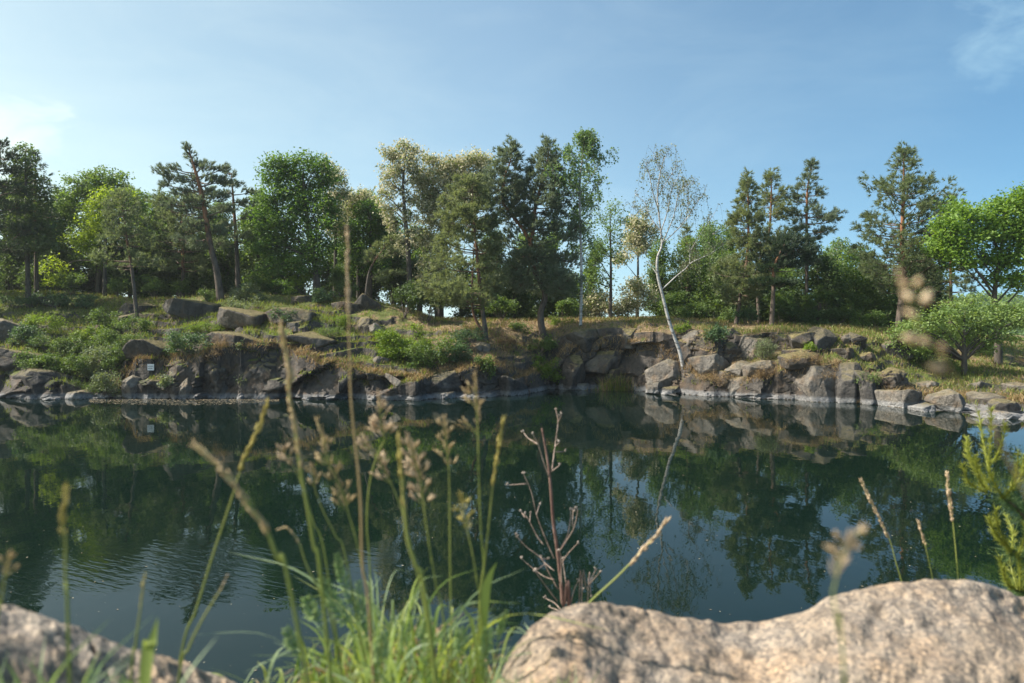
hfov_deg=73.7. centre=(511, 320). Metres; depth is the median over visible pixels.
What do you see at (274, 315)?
shrub
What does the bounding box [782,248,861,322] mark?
broadleaf tree
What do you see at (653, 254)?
broadleaf tree
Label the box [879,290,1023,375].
hawthorn tree
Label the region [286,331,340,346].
boulder
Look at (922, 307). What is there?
broadleaf tree
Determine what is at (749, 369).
boulder
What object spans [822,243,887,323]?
broadleaf tree
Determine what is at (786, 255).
pine tree
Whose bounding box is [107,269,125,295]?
broadleaf tree
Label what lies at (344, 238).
broadleaf tree
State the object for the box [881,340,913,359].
boulder
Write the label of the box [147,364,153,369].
sign
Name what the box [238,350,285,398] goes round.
boulder
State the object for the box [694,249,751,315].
broadleaf tree
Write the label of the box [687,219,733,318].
birch tree
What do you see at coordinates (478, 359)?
shrub
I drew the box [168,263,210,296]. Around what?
broadleaf tree
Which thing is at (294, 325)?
boulder
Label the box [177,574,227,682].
flowering grass
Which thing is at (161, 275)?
broadleaf tree
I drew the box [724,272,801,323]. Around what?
broadleaf tree
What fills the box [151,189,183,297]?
broadleaf tree
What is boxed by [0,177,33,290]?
broadleaf tree
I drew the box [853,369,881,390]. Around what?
shrub
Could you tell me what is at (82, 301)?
shrub
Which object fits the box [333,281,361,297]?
shrub
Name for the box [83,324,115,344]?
shrub
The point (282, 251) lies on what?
maple tree
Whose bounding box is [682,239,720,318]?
broadleaf tree
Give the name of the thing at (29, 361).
shrub
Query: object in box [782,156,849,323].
pine tree
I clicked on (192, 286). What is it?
broadleaf tree
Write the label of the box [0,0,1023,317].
sky
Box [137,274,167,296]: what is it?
shrub
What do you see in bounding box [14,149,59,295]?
pine tree
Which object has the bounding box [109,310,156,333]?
shrub
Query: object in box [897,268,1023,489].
flowering grass
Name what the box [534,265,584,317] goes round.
broadleaf tree
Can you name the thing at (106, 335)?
shrub
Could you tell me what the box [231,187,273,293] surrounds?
broadleaf tree
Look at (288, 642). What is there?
yarrow plant
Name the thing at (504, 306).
shrub
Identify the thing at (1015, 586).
pine sapling
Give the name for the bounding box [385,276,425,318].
shrub
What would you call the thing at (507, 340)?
shrub
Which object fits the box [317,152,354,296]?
locust tree
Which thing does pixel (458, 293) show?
pine tree
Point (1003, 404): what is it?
boulder
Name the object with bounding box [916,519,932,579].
flowering grass
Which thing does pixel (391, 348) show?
shrub
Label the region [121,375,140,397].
boulder
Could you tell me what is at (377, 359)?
boulder
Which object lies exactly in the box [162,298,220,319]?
boulder
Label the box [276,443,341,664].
flowering grass
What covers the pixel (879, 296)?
broadleaf tree
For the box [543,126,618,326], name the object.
birch tree
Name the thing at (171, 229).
broadleaf tree
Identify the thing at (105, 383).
shrub
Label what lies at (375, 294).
broadleaf tree
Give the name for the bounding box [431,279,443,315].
shrub
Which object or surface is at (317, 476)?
flowering grass
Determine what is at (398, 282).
broadleaf tree
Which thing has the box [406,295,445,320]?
shrub
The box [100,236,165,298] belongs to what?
broadleaf tree
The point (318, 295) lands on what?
shrub
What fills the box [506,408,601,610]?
dry weed
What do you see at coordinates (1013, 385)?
boulder
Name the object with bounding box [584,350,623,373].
boulder
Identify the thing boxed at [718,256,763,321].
broadleaf tree
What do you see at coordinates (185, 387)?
boulder
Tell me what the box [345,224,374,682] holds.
flowering grass
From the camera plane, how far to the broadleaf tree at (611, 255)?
45.88 m
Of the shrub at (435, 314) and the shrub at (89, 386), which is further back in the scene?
the shrub at (435, 314)
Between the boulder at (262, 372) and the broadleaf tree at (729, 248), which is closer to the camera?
the boulder at (262, 372)
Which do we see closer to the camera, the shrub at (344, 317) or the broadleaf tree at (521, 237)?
the shrub at (344, 317)
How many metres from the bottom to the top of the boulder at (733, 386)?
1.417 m
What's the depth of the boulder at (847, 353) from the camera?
35.12 m
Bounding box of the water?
[0,389,1023,682]
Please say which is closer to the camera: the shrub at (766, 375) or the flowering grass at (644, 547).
the flowering grass at (644, 547)
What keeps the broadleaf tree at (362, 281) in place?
on the ground at (326, 384)
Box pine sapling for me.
[958,405,1023,596]
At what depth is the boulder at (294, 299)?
43.47 m
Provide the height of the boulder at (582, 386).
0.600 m
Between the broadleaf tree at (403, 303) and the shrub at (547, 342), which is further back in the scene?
the broadleaf tree at (403, 303)
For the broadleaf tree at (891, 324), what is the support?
on the ground at (326, 384)
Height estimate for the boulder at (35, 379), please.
1.865 m
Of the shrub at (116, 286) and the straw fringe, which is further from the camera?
the shrub at (116, 286)
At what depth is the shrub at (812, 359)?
34.28 m
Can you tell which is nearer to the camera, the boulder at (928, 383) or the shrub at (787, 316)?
the boulder at (928, 383)
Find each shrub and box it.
[0,288,41,307]
[6,321,49,348]
[10,344,62,368]
[21,307,70,332]
[22,287,72,306]
[26,331,70,352]
[34,346,92,374]
[51,331,100,359]
[54,271,87,294]
[55,289,103,308]
[67,376,98,394]
[68,322,96,342]
[75,344,120,380]
[83,306,123,334]
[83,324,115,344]
[84,367,123,397]
[92,319,153,349]
[99,341,125,379]
[104,277,130,296]
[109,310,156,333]
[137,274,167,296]
[157,374,173,390]
[161,327,214,359]
[180,316,224,333]
[196,288,215,301]
[200,334,228,361]
[225,294,261,309]
[226,282,264,299]
[233,337,246,387]
[243,271,271,291]
[261,277,295,295]
[267,304,298,325]
[287,268,322,295]
[306,287,338,302]
[315,310,352,328]
[316,323,344,338]
[327,261,355,296]
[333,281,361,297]
[372,325,433,360]
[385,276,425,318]
[399,331,457,369]
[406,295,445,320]
[409,321,426,339]
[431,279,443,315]
[433,338,473,367]
[447,325,487,347]
[473,352,496,379]
[485,294,520,319]
[494,320,540,350]
[507,320,535,332]
[525,331,558,354]
[531,350,564,383]
[549,314,576,324]
[554,292,579,319]
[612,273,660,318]
[656,290,689,314]
[659,305,694,318]
[673,320,693,333]
[686,298,714,318]
[693,365,733,386]
[701,322,732,346]
[716,306,745,323]
[731,300,760,323]
[752,335,782,359]
[754,359,779,380]
[761,292,797,323]
[769,296,817,325]
[781,346,830,365]
[799,283,837,323]
[802,341,820,351]
[808,300,855,325]
[817,359,842,378]
[833,288,873,322]
[848,306,891,327]
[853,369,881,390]
[914,337,938,359]
[920,355,963,372]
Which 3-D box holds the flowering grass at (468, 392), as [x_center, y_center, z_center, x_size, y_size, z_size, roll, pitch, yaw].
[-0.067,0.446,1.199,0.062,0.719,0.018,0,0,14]
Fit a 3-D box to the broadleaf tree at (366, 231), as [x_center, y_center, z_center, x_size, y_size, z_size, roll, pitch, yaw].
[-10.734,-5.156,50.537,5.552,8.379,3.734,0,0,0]
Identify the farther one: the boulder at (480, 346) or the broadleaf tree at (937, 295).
the broadleaf tree at (937, 295)
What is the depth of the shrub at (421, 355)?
36.13 m
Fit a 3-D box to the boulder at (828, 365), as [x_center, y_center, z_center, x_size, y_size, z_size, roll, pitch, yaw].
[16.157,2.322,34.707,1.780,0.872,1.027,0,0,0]
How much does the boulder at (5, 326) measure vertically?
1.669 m
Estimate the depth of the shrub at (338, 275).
46.81 m
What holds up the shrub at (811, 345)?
on the ground at (326, 384)
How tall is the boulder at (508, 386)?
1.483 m
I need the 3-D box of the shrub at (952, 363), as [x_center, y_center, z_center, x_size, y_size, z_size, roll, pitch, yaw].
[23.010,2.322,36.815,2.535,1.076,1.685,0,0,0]
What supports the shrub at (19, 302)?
on the ground at (326, 384)
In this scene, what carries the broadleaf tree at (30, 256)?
on the ground at (326, 384)
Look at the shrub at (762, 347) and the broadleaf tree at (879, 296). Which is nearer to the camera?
the shrub at (762, 347)
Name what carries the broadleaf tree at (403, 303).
on the ground at (326, 384)
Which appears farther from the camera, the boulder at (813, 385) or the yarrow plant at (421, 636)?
the boulder at (813, 385)
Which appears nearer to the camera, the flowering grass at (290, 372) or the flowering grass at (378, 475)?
the flowering grass at (290, 372)
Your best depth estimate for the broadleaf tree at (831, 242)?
55.55 m
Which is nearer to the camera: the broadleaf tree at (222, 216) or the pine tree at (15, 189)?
the pine tree at (15, 189)
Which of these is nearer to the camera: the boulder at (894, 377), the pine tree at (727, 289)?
the boulder at (894, 377)
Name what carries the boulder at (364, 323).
on the ground at (326, 384)
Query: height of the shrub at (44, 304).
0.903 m
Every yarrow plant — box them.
[281,625,302,682]
[300,594,333,682]
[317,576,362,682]
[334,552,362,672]
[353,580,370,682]
[371,630,391,682]
[418,617,434,682]
[453,625,470,682]
[478,627,493,682]
[493,609,509,671]
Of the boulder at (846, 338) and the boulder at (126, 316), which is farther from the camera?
the boulder at (126, 316)
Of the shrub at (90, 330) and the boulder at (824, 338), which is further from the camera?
the shrub at (90, 330)
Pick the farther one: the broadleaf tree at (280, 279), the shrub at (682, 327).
the broadleaf tree at (280, 279)
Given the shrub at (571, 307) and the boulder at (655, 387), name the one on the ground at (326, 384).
the shrub at (571, 307)
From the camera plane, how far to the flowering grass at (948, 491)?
2.00 m
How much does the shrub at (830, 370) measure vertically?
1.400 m
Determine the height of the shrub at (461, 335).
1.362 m
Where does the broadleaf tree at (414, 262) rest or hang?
on the ground at (326, 384)
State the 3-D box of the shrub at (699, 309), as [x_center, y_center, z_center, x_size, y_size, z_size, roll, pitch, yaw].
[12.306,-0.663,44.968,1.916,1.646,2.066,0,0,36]
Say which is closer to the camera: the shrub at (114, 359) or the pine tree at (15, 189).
the shrub at (114, 359)
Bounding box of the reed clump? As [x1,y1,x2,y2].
[587,371,636,390]
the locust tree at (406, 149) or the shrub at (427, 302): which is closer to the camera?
the shrub at (427, 302)
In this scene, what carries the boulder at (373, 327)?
on the ground at (326, 384)
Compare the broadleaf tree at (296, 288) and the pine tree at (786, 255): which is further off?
the broadleaf tree at (296, 288)
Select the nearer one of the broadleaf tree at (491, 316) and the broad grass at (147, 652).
the broad grass at (147, 652)
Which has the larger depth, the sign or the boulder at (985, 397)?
the sign
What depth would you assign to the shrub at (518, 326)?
41.80 m
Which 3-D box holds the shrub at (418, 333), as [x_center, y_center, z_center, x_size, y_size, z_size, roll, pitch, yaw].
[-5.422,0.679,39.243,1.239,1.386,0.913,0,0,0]
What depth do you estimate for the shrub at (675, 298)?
44.74 m
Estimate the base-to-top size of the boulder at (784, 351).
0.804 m
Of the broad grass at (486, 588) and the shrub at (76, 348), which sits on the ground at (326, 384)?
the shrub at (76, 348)
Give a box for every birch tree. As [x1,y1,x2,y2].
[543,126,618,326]
[621,143,729,369]
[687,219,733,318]
[820,237,859,323]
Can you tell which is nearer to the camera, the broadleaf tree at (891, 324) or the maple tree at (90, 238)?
the maple tree at (90, 238)
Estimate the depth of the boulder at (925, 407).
30.08 m
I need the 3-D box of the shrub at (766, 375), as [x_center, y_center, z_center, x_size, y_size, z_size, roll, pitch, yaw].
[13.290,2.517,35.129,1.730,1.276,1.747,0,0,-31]
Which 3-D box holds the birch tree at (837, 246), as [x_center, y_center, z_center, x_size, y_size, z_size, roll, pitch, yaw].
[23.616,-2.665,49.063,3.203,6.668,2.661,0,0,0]
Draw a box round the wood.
[802,290,1023,335]
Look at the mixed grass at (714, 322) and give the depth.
39.82 m
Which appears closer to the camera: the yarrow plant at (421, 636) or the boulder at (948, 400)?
the yarrow plant at (421, 636)
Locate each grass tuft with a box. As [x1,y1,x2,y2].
[188,552,531,682]
[212,567,605,682]
[256,614,504,682]
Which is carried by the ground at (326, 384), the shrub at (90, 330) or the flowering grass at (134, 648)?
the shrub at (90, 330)
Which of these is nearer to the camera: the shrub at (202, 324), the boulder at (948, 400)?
the boulder at (948, 400)
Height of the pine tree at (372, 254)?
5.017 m
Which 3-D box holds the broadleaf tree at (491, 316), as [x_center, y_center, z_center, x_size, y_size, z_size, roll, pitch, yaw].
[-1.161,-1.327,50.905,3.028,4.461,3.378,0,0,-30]
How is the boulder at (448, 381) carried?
on the ground at (326, 384)
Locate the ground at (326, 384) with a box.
[0,292,1023,419]
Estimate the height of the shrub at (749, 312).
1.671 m
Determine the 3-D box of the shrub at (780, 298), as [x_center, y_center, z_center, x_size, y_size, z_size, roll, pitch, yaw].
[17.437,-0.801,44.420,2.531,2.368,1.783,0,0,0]
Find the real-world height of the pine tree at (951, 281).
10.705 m
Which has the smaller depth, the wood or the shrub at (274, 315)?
the shrub at (274, 315)
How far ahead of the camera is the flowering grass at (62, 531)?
0.75 m
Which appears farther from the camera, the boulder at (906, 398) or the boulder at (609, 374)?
the boulder at (609, 374)
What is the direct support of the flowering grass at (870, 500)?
on the near bank
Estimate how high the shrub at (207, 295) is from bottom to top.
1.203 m
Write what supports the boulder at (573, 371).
on the ground at (326, 384)
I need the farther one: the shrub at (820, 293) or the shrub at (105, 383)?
the shrub at (820, 293)
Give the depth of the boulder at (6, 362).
36.33 m
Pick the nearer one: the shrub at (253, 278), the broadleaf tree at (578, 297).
the shrub at (253, 278)
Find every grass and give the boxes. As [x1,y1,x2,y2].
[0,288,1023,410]
[0,290,1023,405]
[0,550,18,609]
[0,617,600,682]
[1,290,1023,406]
[59,481,70,682]
[129,573,145,682]
[139,618,157,682]
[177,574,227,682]
[178,397,268,664]
[189,439,309,682]
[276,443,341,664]
[276,526,344,681]
[279,320,332,682]
[303,461,368,682]
[314,416,375,681]
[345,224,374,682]
[356,434,429,674]
[366,388,396,637]
[397,432,437,682]
[401,431,450,682]
[433,414,457,681]
[452,491,485,682]
[458,603,482,682]
[459,372,488,679]
[475,415,505,682]
[476,562,496,682]
[588,516,670,602]
[824,522,869,682]
[859,478,901,581]
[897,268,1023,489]
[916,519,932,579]
[945,470,958,579]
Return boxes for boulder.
[0,318,20,341]
[0,347,43,372]
[0,604,235,682]
[12,366,75,396]
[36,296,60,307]
[64,389,94,398]
[116,313,146,330]
[117,302,157,315]
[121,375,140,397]
[122,339,171,358]
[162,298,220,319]
[169,371,176,381]
[178,378,191,397]
[203,361,227,396]
[205,331,263,352]
[217,307,265,328]
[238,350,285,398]
[264,307,316,323]
[285,321,302,331]
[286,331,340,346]
[291,295,312,303]
[331,301,358,310]
[354,293,383,309]
[356,316,385,332]
[369,323,383,334]
[370,379,388,390]
[373,356,388,362]
[383,372,402,386]
[430,368,462,394]
[432,391,455,398]
[475,342,489,352]
[497,375,528,395]
[500,579,1023,682]
[558,383,589,389]
[561,354,585,388]
[565,328,600,351]
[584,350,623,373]
[596,368,620,387]
[620,329,636,348]
[645,359,680,386]
[645,382,663,392]
[659,386,680,394]
[682,330,698,346]
[688,353,728,374]
[716,369,733,387]
[723,341,741,354]
[724,353,732,361]
[724,360,749,376]
[726,328,741,338]
[727,376,745,395]
[738,333,774,359]
[742,360,776,377]
[777,350,818,369]
[781,348,821,353]
[787,331,814,348]
[794,365,834,402]
[807,326,836,350]
[819,358,840,368]
[827,348,854,359]
[834,362,862,403]
[840,334,850,343]
[845,332,866,346]
[854,370,876,404]
[859,352,877,362]
[871,367,909,389]
[873,389,921,407]
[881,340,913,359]
[907,402,935,411]
[916,380,939,386]
[924,388,965,412]
[966,391,1006,403]
[968,381,991,388]
[969,409,1022,419]
[987,398,1021,412]
[1000,382,1023,391]
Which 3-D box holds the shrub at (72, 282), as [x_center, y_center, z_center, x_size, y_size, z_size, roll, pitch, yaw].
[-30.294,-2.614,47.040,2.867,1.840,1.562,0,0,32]
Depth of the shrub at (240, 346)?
35.05 m
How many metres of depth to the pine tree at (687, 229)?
51.97 m
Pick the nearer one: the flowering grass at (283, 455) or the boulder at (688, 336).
the flowering grass at (283, 455)
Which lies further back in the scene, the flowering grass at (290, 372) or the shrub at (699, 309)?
the shrub at (699, 309)
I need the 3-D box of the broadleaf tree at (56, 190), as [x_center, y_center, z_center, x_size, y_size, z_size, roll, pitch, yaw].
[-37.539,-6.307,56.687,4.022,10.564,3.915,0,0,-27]
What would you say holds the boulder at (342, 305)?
on the ground at (326, 384)
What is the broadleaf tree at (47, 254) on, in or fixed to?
on the ground at (326, 384)
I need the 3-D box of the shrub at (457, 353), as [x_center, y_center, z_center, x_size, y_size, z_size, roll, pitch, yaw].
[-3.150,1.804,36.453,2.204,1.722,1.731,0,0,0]
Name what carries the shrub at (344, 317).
on the ground at (326, 384)
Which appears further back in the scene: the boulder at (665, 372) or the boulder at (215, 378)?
the boulder at (665, 372)
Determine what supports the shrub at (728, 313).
on the ground at (326, 384)
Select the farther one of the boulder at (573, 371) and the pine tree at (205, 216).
the pine tree at (205, 216)
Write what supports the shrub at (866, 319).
on the ground at (326, 384)
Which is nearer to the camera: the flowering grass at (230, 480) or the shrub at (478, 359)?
the flowering grass at (230, 480)
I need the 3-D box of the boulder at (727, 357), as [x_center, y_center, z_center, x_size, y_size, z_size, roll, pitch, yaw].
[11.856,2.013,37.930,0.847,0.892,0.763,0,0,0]
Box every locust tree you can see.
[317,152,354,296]
[339,184,386,298]
[370,136,427,308]
[406,144,496,317]
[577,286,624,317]
[612,206,664,315]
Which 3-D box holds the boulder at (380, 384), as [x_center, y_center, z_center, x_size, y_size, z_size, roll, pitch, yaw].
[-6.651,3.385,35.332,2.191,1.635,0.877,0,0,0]
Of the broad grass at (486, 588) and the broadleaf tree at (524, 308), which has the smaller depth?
the broad grass at (486, 588)
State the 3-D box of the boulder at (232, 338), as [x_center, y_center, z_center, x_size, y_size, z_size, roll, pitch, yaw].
[-14.554,1.191,36.528,3.198,1.234,2.781,0,0,0]
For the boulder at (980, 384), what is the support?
on the ground at (326, 384)
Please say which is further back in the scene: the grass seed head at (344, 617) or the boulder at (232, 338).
the boulder at (232, 338)
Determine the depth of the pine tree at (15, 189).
42.88 m
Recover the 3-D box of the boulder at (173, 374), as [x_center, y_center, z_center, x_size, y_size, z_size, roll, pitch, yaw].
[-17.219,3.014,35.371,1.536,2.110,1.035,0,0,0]
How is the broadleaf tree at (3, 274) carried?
on the ground at (326, 384)
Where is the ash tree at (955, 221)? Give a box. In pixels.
[914,180,1023,365]
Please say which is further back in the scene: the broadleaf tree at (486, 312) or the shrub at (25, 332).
the broadleaf tree at (486, 312)
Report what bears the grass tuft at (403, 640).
on the near bank
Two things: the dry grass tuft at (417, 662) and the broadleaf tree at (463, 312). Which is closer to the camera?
the dry grass tuft at (417, 662)
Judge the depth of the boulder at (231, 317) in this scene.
38.24 m
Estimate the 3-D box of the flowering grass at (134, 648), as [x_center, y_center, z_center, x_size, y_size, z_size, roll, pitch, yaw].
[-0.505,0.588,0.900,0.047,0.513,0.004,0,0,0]
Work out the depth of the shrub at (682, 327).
39.08 m
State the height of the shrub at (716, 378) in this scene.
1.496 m
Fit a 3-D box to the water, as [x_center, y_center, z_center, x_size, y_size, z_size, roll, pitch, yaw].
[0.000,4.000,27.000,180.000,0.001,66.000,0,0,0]
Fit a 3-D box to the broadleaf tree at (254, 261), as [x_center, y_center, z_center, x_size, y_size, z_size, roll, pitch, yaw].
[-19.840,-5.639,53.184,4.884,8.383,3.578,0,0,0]
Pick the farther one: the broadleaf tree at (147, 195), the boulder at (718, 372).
the broadleaf tree at (147, 195)
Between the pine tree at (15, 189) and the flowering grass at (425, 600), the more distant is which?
the pine tree at (15, 189)
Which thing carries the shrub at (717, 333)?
on the ground at (326, 384)
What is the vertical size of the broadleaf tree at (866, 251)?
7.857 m
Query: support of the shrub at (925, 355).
on the ground at (326, 384)
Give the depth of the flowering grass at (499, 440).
1.20 m
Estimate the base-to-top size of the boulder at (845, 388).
2.118 m
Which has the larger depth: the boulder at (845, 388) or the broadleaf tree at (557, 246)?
the broadleaf tree at (557, 246)
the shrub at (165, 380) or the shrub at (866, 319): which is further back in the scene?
the shrub at (866, 319)
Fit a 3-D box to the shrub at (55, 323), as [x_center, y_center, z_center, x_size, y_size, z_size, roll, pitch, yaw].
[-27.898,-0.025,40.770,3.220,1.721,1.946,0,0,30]
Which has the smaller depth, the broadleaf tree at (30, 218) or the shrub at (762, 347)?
the shrub at (762, 347)
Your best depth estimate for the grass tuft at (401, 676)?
1.22 m
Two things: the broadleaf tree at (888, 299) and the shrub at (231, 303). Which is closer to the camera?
the shrub at (231, 303)
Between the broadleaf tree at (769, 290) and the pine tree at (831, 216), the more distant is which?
the broadleaf tree at (769, 290)
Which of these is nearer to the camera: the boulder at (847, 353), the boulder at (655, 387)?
the boulder at (847, 353)
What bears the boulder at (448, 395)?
on the ground at (326, 384)
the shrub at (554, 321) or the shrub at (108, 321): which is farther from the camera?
the shrub at (554, 321)
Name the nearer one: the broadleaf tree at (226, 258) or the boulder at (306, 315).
the boulder at (306, 315)
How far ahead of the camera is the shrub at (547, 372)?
39.16 m
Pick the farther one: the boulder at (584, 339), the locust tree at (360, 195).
the locust tree at (360, 195)
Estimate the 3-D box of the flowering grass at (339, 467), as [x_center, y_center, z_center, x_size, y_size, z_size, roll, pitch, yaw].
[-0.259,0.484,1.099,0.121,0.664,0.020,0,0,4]
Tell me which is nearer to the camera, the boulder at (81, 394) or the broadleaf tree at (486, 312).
the boulder at (81, 394)
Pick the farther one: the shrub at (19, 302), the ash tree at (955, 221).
the shrub at (19, 302)
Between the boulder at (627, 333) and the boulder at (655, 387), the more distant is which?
the boulder at (627, 333)
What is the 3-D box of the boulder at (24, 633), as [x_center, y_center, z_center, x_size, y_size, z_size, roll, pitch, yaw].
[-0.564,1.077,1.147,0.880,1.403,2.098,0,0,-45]
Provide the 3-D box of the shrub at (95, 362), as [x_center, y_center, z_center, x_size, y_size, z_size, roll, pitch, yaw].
[-22.398,2.283,36.661,3.087,2.175,1.933,0,0,38]
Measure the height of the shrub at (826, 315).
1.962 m
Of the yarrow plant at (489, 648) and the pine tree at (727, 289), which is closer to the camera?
the yarrow plant at (489, 648)
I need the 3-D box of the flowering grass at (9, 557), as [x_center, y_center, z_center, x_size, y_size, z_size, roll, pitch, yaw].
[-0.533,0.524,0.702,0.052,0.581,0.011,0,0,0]
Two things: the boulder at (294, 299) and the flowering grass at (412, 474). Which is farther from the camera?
the boulder at (294, 299)
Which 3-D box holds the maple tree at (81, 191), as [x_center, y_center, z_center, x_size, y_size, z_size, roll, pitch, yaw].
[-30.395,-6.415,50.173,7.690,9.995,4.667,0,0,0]
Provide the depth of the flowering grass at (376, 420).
1.20 m
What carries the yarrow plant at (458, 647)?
on the near bank
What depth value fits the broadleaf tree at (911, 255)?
55.49 m
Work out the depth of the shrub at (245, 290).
43.59 m
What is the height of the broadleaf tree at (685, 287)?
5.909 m
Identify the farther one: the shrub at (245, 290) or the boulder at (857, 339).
the shrub at (245, 290)
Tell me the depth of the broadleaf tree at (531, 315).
52.26 m
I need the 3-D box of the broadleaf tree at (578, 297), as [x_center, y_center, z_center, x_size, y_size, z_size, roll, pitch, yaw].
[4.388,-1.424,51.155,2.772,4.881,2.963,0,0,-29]
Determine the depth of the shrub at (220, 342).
35.11 m
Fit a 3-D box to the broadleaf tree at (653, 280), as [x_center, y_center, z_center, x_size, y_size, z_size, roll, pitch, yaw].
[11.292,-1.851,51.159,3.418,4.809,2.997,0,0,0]
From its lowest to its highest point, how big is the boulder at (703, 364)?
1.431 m
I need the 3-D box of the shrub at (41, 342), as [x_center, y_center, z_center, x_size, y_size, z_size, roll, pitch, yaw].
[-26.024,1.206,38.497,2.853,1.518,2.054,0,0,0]
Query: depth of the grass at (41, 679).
0.78 m
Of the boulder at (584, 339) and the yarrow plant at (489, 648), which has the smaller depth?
the yarrow plant at (489, 648)
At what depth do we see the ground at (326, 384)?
36.60 m
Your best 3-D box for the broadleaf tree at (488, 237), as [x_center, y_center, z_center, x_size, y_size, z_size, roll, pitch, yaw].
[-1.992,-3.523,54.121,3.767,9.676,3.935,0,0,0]
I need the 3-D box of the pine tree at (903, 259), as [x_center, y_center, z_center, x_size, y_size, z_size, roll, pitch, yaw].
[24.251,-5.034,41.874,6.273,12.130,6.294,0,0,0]
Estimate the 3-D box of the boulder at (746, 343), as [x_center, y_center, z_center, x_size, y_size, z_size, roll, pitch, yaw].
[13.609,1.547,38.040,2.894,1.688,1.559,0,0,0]
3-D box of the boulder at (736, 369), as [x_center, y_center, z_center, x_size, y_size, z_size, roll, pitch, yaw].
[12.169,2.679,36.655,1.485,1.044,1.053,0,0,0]
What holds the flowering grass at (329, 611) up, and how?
on the near bank
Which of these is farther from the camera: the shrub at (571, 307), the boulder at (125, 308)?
the shrub at (571, 307)
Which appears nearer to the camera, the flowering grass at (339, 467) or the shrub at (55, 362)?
the flowering grass at (339, 467)
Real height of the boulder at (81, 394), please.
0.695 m
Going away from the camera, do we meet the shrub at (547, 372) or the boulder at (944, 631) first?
the boulder at (944, 631)
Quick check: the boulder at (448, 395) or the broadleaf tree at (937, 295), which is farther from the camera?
the broadleaf tree at (937, 295)
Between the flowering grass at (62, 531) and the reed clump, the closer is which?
the flowering grass at (62, 531)
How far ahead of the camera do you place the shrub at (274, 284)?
46.78 m
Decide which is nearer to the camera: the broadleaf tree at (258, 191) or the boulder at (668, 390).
the boulder at (668, 390)
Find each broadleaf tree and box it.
[0,141,67,307]
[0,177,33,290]
[0,257,5,294]
[4,175,56,291]
[14,196,79,291]
[46,263,91,291]
[47,181,79,253]
[73,257,111,293]
[84,182,159,316]
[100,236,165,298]
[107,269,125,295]
[111,188,161,298]
[132,198,177,297]
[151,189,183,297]
[156,239,180,297]
[164,220,221,295]
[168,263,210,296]
[194,237,250,294]
[197,200,235,268]
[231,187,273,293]
[233,194,282,293]
[260,251,293,295]
[271,256,312,295]
[306,254,344,296]
[321,202,356,298]
[323,241,378,295]
[332,195,402,297]
[345,188,387,295]
[348,268,387,301]
[372,237,414,304]
[380,220,415,306]
[394,257,416,306]
[396,221,436,311]
[398,254,426,311]
[448,255,480,318]
[467,256,499,317]
[469,214,506,290]
[475,285,510,318]
[494,263,541,318]
[501,232,539,318]
[521,263,552,319]
[534,221,566,317]
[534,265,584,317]
[552,271,590,316]
[563,196,632,317]
[577,237,609,317]
[643,232,671,316]
[643,264,684,316]
[658,232,721,313]
[664,260,707,316]
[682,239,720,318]
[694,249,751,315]
[695,220,725,316]
[718,226,742,270]
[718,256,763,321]
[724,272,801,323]
[754,268,789,321]
[763,268,810,322]
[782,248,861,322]
[803,261,838,323]
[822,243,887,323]
[823,240,846,261]
[849,241,884,279]
[852,260,894,326]
[855,264,938,326]
[884,269,908,326]
[892,253,947,327]
[894,242,928,324]
[909,272,948,327]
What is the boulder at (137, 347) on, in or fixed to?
on the ground at (326, 384)
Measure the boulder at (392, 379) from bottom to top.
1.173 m
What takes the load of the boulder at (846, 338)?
on the ground at (326, 384)
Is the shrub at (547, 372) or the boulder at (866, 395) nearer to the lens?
the boulder at (866, 395)
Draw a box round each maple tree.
[33,183,154,295]
[52,164,150,294]
[241,147,349,293]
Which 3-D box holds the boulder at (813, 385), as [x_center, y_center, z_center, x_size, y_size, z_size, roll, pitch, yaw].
[15.332,3.298,34.081,3.109,2.116,1.568,0,0,23]
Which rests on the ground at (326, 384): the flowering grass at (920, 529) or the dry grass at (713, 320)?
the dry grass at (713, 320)
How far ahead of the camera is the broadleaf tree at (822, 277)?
53.53 m
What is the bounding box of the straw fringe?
[111,334,1023,402]
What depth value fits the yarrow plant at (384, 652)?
0.95 m
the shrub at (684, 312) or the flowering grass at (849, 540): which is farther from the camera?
the shrub at (684, 312)
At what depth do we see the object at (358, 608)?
1.15 m
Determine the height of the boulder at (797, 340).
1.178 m
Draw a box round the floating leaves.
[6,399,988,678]
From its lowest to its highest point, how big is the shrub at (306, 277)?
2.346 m
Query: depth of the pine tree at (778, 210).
44.78 m
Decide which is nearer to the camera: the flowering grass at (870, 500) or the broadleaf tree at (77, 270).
the flowering grass at (870, 500)
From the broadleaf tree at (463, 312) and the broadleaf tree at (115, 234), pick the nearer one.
the broadleaf tree at (115, 234)
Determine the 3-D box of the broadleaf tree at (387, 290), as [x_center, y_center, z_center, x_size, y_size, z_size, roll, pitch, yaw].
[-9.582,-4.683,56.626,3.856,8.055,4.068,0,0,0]
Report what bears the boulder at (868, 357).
on the ground at (326, 384)
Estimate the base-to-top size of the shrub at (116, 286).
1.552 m
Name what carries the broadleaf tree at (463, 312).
on the ground at (326, 384)
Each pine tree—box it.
[0,136,38,255]
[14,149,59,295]
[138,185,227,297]
[150,141,236,301]
[209,169,260,289]
[360,232,406,294]
[414,171,511,340]
[480,133,589,338]
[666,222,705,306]
[706,167,774,323]
[737,166,796,323]
[748,230,819,325]
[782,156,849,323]
[846,140,962,326]
[927,186,982,324]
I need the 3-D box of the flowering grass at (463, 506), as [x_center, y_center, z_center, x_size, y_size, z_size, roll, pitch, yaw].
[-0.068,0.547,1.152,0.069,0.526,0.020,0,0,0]
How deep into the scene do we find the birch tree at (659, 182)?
37.97 m

